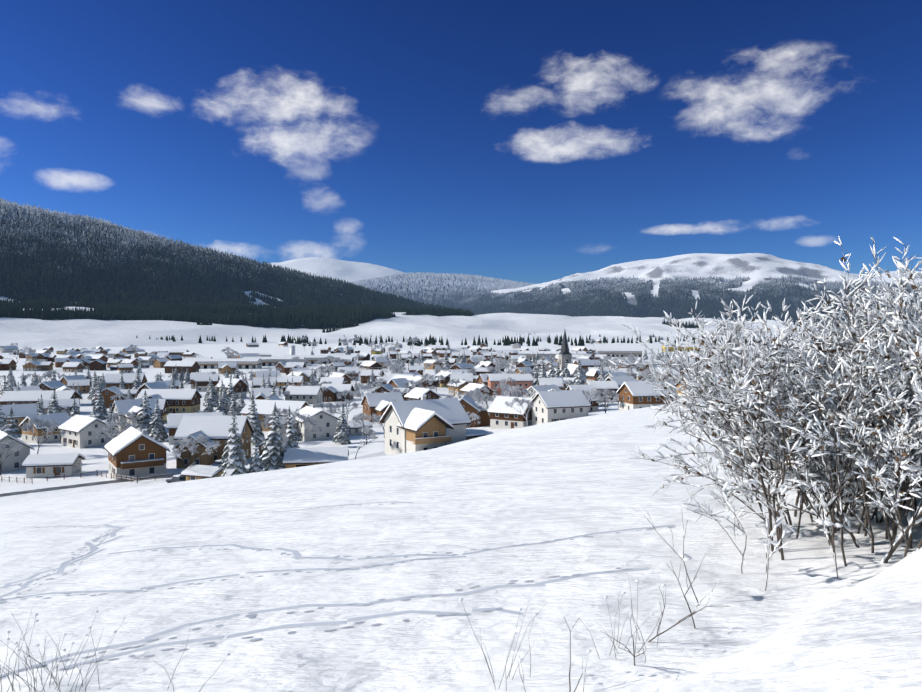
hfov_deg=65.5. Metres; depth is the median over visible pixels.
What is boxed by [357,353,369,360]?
house
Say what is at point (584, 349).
house
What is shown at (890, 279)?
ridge
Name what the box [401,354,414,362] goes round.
house
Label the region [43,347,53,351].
house
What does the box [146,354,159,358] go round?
house
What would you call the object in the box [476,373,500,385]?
house
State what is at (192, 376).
house
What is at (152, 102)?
cloud
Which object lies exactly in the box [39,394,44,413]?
conifer
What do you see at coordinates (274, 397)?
house
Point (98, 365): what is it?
house
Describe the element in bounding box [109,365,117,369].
garage
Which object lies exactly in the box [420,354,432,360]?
house
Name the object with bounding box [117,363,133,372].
house
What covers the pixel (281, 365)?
house
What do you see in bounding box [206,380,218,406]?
conifer
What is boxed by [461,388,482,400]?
frosty tree
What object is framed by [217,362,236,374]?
house
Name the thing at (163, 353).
house
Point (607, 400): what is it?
frosty tree
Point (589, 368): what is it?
house
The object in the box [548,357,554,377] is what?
conifer
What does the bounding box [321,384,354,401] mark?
house
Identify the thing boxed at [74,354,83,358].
house
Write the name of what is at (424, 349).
house
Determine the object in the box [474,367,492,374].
house
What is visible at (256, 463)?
conifer
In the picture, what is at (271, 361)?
hall
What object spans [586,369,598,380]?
house
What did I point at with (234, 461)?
conifer
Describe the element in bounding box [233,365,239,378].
conifer
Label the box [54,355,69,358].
house
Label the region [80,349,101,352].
house
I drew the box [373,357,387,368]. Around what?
house
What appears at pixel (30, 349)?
frosty tree
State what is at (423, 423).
house
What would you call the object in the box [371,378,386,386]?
frosty tree
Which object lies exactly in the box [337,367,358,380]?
house
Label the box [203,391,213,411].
conifer
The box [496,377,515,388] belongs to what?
frosty tree
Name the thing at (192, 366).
house
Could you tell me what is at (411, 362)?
conifer
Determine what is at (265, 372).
house
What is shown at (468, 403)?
house
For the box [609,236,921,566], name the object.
snow-covered bush
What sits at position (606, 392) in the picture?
frosty tree
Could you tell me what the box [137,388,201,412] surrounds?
house
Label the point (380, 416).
frosty tree
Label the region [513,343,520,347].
farmstead
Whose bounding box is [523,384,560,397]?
house
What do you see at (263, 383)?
conifer
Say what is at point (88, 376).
conifer
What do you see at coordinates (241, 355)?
house
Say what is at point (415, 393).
house
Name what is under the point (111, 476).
fence
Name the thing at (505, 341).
valley copses
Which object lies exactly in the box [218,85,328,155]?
cloud
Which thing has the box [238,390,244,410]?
conifer
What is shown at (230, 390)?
conifer
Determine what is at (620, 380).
house
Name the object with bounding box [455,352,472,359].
house
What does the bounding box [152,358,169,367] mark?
house
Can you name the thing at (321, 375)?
conifer
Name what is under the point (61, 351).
house
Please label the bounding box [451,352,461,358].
house
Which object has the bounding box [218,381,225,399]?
conifer
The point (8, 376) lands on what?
conifer
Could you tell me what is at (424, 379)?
frosty tree
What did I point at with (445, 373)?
house
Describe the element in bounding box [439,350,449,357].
house
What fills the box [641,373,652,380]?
house
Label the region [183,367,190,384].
conifer
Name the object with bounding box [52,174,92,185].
cloud
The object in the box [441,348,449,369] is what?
conifer
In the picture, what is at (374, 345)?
frosty tree
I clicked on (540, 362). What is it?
house
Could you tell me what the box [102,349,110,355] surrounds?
house
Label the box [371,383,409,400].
house
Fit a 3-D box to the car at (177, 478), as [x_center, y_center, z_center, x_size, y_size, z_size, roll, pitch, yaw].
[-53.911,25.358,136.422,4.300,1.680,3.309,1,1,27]
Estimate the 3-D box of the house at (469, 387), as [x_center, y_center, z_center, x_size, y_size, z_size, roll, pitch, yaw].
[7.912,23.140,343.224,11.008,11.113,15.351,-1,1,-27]
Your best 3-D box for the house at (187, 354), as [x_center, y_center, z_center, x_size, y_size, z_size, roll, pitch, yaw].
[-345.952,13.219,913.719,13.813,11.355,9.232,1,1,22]
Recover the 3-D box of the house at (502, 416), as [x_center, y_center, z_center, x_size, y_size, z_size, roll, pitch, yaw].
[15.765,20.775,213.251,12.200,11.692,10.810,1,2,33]
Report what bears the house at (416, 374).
on the ground
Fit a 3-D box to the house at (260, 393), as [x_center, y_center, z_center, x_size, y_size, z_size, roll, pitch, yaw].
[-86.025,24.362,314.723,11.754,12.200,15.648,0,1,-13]
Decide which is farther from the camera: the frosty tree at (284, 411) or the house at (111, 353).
the house at (111, 353)
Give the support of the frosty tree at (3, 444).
on the ground
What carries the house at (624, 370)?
on the ground
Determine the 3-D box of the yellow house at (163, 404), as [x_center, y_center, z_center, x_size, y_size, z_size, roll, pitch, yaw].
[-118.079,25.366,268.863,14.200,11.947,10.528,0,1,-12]
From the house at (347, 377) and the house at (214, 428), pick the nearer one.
the house at (214, 428)
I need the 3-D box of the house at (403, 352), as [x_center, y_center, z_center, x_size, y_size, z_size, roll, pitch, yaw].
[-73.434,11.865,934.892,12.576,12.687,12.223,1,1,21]
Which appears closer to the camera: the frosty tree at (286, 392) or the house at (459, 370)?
the frosty tree at (286, 392)
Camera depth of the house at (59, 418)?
217.23 m
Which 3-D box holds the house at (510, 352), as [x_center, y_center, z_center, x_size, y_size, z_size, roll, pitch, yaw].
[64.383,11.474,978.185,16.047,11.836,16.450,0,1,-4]
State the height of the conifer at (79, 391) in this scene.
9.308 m
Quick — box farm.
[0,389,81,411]
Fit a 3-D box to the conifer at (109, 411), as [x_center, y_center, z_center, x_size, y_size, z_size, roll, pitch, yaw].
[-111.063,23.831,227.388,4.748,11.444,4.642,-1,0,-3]
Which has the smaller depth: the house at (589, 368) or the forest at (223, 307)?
the house at (589, 368)
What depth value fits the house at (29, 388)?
364.10 m
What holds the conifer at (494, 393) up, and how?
on the ground
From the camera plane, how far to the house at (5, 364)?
648.35 m
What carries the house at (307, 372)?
on the ground
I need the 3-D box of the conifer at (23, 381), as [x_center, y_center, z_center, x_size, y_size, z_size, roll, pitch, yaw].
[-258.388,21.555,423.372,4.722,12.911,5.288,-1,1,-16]
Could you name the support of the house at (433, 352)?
on the ground
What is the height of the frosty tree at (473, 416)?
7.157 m
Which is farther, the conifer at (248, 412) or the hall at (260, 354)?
the hall at (260, 354)
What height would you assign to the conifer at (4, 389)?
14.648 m
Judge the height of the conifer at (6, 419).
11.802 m
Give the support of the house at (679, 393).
on the ground
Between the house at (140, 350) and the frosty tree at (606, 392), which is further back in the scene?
the house at (140, 350)
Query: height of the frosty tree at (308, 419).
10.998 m
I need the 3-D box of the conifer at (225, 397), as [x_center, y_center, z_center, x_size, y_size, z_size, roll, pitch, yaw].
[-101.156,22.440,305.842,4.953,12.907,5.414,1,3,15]
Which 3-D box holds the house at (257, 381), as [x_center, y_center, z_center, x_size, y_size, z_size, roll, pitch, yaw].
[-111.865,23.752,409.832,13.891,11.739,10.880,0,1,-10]
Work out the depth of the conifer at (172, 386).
363.18 m
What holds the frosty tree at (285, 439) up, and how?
on the ground
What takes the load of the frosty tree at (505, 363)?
on the ground
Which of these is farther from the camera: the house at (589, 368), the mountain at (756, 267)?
the mountain at (756, 267)
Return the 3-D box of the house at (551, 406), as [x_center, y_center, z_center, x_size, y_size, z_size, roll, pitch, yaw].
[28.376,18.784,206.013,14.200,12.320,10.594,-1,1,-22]
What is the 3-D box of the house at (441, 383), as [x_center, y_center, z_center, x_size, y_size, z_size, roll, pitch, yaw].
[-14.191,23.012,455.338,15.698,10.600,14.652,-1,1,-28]
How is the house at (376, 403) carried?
on the ground
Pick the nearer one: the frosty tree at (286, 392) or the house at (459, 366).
the frosty tree at (286, 392)
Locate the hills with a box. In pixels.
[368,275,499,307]
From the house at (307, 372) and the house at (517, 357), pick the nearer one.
the house at (307, 372)
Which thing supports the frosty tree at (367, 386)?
on the ground
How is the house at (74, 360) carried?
on the ground
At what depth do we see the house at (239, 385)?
377.79 m
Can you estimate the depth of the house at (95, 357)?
761.99 m
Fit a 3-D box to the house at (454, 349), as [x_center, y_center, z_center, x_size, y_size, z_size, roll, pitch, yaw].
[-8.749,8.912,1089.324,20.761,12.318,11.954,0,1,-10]
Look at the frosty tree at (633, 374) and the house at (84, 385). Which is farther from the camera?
the house at (84, 385)
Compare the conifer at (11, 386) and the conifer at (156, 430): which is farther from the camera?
the conifer at (11, 386)
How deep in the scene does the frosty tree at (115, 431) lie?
175.19 m
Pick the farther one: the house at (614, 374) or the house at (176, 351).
the house at (176, 351)
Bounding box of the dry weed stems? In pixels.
[0,563,665,691]
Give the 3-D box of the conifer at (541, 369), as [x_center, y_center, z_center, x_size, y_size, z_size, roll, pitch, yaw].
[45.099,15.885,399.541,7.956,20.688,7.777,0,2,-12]
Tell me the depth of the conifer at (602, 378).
367.03 m
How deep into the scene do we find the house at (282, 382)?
436.17 m
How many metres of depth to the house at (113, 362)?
690.51 m
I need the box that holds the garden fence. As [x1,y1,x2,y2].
[1,476,32,483]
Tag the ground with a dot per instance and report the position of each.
(808, 619)
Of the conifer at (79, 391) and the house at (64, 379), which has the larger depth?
the house at (64, 379)
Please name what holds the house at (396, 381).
on the ground
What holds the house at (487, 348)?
on the ground
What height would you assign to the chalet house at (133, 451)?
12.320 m
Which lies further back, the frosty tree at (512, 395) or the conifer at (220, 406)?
the conifer at (220, 406)
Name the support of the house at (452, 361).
on the ground
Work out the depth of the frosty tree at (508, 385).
321.54 m
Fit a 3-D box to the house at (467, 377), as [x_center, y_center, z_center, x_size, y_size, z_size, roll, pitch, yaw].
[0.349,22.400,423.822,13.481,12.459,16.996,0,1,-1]
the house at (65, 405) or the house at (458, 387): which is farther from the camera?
the house at (458, 387)
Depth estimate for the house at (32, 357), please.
833.28 m
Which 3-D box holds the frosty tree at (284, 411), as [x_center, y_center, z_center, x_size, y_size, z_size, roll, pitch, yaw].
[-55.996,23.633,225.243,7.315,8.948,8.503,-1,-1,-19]
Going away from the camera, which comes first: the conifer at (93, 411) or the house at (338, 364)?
the conifer at (93, 411)
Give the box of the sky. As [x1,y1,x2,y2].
[0,0,921,283]
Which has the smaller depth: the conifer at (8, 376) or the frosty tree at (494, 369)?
the conifer at (8, 376)
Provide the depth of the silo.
876.03 m
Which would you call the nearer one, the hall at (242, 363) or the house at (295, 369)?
the house at (295, 369)
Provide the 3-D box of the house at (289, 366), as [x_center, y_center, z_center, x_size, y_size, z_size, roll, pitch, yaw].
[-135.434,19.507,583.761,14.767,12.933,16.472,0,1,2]
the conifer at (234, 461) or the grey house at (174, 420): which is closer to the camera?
the conifer at (234, 461)
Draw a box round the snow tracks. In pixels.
[0,502,675,677]
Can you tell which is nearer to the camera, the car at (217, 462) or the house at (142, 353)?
the car at (217, 462)
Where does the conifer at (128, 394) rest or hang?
on the ground
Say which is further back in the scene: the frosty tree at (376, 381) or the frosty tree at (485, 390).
the frosty tree at (376, 381)
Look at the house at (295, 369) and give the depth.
535.37 m
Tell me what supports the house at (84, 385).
on the ground
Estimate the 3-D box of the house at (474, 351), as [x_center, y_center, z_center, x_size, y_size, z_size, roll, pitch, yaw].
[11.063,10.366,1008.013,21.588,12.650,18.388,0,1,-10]
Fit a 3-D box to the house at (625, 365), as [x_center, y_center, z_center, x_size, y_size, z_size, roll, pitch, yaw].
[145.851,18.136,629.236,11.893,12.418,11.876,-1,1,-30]
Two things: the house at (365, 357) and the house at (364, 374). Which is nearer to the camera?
the house at (364, 374)
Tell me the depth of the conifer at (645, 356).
876.24 m
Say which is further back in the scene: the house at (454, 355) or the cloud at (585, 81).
the cloud at (585, 81)
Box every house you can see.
[0,346,18,352]
[0,359,16,370]
[0,403,37,433]
[0,429,33,471]
[12,385,39,390]
[18,351,31,357]
[19,412,70,443]
[21,453,85,477]
[22,361,53,370]
[26,353,37,360]
[36,350,50,354]
[36,353,56,361]
[37,380,65,390]
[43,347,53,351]
[43,398,79,415]
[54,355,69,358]
[54,358,68,367]
[56,348,67,353]
[56,386,77,392]
[58,415,114,448]
[60,375,86,385]
[62,362,83,371]
[63,359,83,363]
[66,351,82,354]
[67,379,90,392]
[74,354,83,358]
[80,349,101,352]
[80,354,108,361]
[81,358,91,368]
[89,359,106,370]
[93,386,139,407]
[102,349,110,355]
[104,373,147,388]
[104,426,169,478]
[107,350,121,357]
[107,359,122,367]
[111,398,160,432]
[114,352,130,358]
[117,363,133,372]
[120,359,138,367]
[122,348,138,353]
[127,397,168,421]
[133,348,145,353]
[134,351,147,357]
[135,356,154,364]
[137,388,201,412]
[138,382,168,391]
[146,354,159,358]
[148,350,156,354]
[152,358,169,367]
[155,379,180,388]
[157,352,169,355]
[164,360,199,373]
[165,355,182,360]
[166,411,222,444]
[168,349,188,356]
[173,415,253,467]
[183,352,195,358]
[190,372,211,388]
[194,373,219,391]
[215,378,247,398]
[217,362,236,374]
[237,353,260,357]
[240,398,310,430]
[251,387,278,399]
[252,377,277,387]
[254,370,280,376]
[265,395,282,399]
[275,361,297,372]
[276,375,305,389]
[276,406,339,441]
[283,386,323,406]
[285,362,305,374]
[287,371,308,385]
[289,367,309,372]
[297,369,315,382]
[319,377,347,385]
[320,348,328,353]
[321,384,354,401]
[329,373,351,383]
[330,362,345,371]
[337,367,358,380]
[340,357,353,365]
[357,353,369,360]
[360,369,384,383]
[361,361,382,369]
[361,392,403,422]
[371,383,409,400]
[372,349,382,353]
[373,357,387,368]
[377,375,393,387]
[380,395,492,454]
[387,375,430,388]
[389,351,398,358]
[389,373,413,375]
[399,350,410,357]
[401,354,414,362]
[403,372,425,377]
[404,387,441,400]
[408,365,423,374]
[420,347,435,353]
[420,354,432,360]
[423,359,440,369]
[426,350,436,356]
[426,374,449,387]
[438,371,451,375]
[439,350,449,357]
[439,358,456,366]
[447,379,468,395]
[449,363,469,369]
[449,369,469,372]
[450,348,461,351]
[450,373,472,382]
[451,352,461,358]
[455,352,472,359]
[458,394,491,427]
[459,371,478,383]
[460,383,494,400]
[461,349,476,354]
[466,358,478,365]
[468,347,481,352]
[472,356,486,360]
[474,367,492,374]
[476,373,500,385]
[477,350,488,354]
[480,361,494,370]
[482,347,491,351]
[482,352,492,360]
[487,373,532,395]
[487,395,531,428]
[496,353,508,360]
[502,350,513,356]
[510,355,526,364]
[515,367,532,373]
[516,358,530,364]
[516,361,533,369]
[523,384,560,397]
[530,390,590,425]
[531,389,564,398]
[535,360,547,367]
[537,377,563,389]
[538,388,599,411]
[545,361,557,370]
[556,375,574,389]
[566,384,596,389]
[572,354,585,358]
[573,360,601,370]
[578,356,592,359]
[579,347,587,353]
[585,380,618,401]
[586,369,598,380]
[588,367,606,370]
[594,354,605,359]
[594,369,622,380]
[604,376,636,387]
[605,372,627,378]
[616,380,673,410]
[619,360,636,368]
[619,369,636,378]
[639,362,658,373]
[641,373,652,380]
[653,367,679,379]
[675,375,726,400]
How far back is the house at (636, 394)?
229.20 m
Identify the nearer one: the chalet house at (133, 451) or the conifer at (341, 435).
the chalet house at (133, 451)
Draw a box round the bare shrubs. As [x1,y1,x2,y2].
[563,462,842,691]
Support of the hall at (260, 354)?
on the ground
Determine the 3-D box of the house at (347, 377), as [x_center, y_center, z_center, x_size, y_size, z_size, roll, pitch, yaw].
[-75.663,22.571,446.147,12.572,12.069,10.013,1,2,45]
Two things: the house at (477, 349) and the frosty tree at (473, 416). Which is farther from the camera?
the house at (477, 349)
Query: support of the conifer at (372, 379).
on the ground
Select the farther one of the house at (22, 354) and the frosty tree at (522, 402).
the house at (22, 354)
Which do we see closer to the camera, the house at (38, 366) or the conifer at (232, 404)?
the conifer at (232, 404)
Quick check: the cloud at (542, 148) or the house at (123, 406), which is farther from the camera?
the cloud at (542, 148)
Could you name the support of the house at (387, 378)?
on the ground
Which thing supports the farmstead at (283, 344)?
on the ground
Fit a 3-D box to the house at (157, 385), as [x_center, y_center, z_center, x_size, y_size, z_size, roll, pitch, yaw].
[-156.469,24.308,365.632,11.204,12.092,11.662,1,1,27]
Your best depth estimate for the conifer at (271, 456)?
134.34 m
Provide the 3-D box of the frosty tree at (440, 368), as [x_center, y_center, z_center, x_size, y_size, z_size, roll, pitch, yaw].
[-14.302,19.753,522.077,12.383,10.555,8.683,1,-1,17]
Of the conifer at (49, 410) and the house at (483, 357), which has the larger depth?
the house at (483, 357)
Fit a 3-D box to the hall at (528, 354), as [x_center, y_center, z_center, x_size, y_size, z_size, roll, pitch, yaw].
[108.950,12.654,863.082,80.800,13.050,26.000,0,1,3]
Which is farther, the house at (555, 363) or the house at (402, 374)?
the house at (555, 363)
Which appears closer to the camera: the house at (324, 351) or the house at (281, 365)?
the house at (281, 365)
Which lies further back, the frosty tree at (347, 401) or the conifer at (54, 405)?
the conifer at (54, 405)
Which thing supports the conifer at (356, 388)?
on the ground
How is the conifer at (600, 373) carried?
on the ground
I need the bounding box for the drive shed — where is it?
[348,451,388,459]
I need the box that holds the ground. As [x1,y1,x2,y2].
[0,335,921,691]
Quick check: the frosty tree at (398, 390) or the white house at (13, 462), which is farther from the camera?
the frosty tree at (398, 390)
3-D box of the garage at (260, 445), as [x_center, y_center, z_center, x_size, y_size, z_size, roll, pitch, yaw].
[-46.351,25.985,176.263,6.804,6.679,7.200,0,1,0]
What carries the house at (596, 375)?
on the ground
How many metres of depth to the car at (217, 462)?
156.18 m
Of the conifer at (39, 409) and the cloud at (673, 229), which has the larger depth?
the cloud at (673, 229)
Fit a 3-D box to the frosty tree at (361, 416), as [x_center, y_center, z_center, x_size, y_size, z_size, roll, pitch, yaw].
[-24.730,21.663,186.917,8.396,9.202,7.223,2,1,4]
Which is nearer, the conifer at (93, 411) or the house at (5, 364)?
the conifer at (93, 411)
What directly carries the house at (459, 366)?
on the ground
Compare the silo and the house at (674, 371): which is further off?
the silo
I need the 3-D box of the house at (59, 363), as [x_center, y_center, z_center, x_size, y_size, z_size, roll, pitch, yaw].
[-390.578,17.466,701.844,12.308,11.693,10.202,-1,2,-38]
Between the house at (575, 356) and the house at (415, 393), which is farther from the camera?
the house at (575, 356)
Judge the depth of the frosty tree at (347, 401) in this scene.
239.73 m
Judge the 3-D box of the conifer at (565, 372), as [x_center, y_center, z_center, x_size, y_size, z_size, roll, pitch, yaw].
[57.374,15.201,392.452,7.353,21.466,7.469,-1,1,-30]
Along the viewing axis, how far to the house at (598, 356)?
812.37 m
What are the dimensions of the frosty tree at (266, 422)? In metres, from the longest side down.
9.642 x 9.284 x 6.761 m
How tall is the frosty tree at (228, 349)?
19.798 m
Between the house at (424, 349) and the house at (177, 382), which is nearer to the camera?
the house at (177, 382)
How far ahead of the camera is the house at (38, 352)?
974.96 m
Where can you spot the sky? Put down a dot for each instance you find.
(423, 164)
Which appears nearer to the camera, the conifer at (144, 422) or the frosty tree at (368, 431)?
the frosty tree at (368, 431)
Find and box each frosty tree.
[0,439,22,474]
[20,347,35,363]
[20,417,65,453]
[43,370,58,379]
[93,418,134,438]
[107,411,140,428]
[108,426,129,436]
[111,393,129,399]
[128,344,138,354]
[172,435,221,480]
[221,347,238,357]
[260,414,282,430]
[263,435,288,448]
[272,407,291,416]
[279,390,291,399]
[282,411,322,441]
[316,401,332,410]
[328,399,358,420]
[336,389,353,413]
[352,390,361,400]
[352,413,379,444]
[354,383,376,396]
[355,425,378,458]
[367,342,379,353]
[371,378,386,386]
[373,415,384,437]
[390,389,403,394]
[403,380,424,388]
[410,378,432,387]
[429,375,444,391]
[434,366,448,373]
[447,379,460,390]
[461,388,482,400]
[466,411,480,427]
[476,393,498,415]
[477,386,489,394]
[487,367,501,373]
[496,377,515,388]
[498,362,508,370]
[501,384,523,396]
[501,385,529,396]
[501,387,523,396]
[502,392,517,396]
[504,397,533,425]
[525,391,536,397]
[561,378,576,388]
[574,388,600,402]
[596,398,613,411]
[597,358,610,365]
[599,388,616,412]
[600,360,620,373]
[628,371,649,380]
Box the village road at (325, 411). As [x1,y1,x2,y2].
[20,407,362,435]
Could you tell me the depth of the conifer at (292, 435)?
170.50 m
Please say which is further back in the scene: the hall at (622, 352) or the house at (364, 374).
the hall at (622, 352)
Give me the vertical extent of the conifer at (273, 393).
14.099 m
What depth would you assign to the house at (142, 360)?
732.90 m
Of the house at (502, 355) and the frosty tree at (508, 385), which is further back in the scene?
the house at (502, 355)
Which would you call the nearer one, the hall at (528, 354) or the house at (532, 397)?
the house at (532, 397)
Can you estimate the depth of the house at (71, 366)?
616.83 m
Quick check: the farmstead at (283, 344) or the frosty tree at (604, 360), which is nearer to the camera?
the frosty tree at (604, 360)
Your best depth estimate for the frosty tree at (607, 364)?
414.27 m
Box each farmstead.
[246,343,258,346]
[278,342,287,346]
[394,343,401,347]
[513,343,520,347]
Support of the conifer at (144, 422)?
on the ground
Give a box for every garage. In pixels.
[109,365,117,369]
[140,363,150,367]
[180,463,223,480]
[257,441,284,456]
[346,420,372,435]
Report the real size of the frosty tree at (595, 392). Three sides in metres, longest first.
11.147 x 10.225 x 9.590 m
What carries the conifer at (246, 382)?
on the ground
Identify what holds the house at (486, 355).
on the ground
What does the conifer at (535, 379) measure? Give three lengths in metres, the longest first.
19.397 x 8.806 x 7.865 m
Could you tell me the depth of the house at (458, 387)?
376.98 m
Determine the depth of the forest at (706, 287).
6207.26 m
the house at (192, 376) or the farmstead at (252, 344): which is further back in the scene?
the farmstead at (252, 344)
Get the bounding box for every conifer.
[0,376,9,395]
[0,380,7,397]
[0,402,5,432]
[3,415,8,431]
[5,406,20,438]
[6,365,13,384]
[7,374,13,390]
[20,373,26,385]
[30,370,38,385]
[37,398,43,414]
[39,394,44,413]
[46,387,61,413]
[47,401,51,413]
[70,395,79,417]
[76,384,82,398]
[85,366,91,386]
[87,374,97,399]
[90,405,97,417]
[91,375,101,404]
[94,384,107,418]
[106,405,117,435]
[119,372,125,388]
[126,388,132,398]
[131,370,141,388]
[136,390,153,434]
[148,397,167,440]
[170,374,175,388]
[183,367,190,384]
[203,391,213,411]
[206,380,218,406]
[216,392,227,414]
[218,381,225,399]
[218,385,229,410]
[221,408,248,476]
[227,377,234,402]
[227,388,240,415]
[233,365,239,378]
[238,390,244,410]
[244,374,249,392]
[247,395,263,434]
[248,399,264,444]
[248,440,263,472]
[260,373,265,387]
[260,403,286,470]
[266,375,271,387]
[269,383,277,396]
[282,407,299,450]
[308,369,314,385]
[318,367,323,382]
[332,404,350,443]
[345,343,350,354]
[353,382,360,396]
[370,368,376,386]
[408,353,413,365]
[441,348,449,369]
[490,383,497,400]
[532,357,539,385]
[537,356,546,381]
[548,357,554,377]
[554,361,560,377]
[561,354,570,377]
[574,358,583,384]
[574,361,584,384]
[597,360,604,380]
[599,367,604,380]
[643,347,647,359]
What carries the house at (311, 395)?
on the ground
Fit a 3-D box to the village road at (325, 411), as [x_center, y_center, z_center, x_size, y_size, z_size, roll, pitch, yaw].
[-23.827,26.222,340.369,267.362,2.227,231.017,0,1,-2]
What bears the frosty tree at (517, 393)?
on the ground
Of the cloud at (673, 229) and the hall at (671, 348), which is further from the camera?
the cloud at (673, 229)
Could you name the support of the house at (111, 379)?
on the ground
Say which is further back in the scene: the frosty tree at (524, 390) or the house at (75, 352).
the house at (75, 352)
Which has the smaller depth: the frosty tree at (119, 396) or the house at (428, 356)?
the frosty tree at (119, 396)
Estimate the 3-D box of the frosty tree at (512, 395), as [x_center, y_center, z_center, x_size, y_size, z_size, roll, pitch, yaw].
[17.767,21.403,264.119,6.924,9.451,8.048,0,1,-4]
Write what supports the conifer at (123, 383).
on the ground
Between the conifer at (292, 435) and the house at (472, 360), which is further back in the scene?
the house at (472, 360)
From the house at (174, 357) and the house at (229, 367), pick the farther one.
the house at (174, 357)
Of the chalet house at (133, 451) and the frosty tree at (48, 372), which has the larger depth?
the frosty tree at (48, 372)
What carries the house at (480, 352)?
on the ground
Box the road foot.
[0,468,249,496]
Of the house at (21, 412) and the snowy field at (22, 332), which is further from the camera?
the snowy field at (22, 332)
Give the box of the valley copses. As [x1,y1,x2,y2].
[136,332,857,345]
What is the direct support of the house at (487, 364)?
on the ground
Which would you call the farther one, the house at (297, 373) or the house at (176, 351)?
the house at (176, 351)
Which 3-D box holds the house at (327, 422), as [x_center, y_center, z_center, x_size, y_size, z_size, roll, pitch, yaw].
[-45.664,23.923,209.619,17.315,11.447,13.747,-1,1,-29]
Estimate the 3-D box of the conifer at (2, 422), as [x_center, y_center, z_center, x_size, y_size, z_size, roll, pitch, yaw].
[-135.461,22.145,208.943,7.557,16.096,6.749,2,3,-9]
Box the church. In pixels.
[558,331,586,384]
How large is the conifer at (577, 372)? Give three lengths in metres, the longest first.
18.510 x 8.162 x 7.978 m
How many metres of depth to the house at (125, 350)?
1099.35 m
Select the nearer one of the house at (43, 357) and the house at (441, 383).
the house at (441, 383)
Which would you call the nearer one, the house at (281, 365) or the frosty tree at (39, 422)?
the frosty tree at (39, 422)
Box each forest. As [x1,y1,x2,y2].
[0,198,801,332]
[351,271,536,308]
[455,274,921,326]
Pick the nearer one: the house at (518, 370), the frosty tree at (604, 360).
the house at (518, 370)
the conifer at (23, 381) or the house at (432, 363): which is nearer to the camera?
the conifer at (23, 381)
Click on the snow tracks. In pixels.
(94, 548)
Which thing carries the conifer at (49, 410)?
on the ground
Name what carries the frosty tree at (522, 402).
on the ground
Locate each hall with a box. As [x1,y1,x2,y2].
[182,358,261,368]
[227,353,271,357]
[243,357,304,365]
[285,355,350,363]
[518,351,585,360]
[595,349,641,356]
[661,345,699,351]
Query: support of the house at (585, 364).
on the ground
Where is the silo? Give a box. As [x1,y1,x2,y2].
[290,345,294,354]
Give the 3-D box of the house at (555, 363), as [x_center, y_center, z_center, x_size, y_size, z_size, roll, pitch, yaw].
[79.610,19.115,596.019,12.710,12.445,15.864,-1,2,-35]
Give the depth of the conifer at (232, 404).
286.77 m
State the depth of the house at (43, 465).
153.58 m
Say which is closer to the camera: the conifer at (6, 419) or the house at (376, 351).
the conifer at (6, 419)
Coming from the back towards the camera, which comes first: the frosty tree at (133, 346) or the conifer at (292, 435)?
the frosty tree at (133, 346)
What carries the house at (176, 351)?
on the ground
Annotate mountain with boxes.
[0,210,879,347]
[466,253,910,326]
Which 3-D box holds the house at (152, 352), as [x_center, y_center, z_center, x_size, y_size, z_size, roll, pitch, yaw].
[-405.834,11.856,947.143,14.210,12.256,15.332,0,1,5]
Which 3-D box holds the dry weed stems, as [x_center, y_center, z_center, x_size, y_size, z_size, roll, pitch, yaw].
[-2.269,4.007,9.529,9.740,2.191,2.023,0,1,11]
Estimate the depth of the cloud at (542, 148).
29648.15 m
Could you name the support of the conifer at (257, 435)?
on the ground
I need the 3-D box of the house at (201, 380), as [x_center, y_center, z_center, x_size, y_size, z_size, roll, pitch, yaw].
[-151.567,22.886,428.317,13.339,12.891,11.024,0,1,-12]
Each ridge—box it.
[268,257,407,282]
[849,270,921,284]
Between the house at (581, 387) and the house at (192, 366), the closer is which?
the house at (581, 387)
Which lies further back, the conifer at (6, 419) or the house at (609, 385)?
the house at (609, 385)
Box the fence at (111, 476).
[46,470,171,482]
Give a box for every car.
[166,474,184,482]
[212,459,222,465]
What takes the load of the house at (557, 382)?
on the ground
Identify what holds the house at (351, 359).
on the ground
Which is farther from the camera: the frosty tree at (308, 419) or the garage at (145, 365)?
the garage at (145, 365)

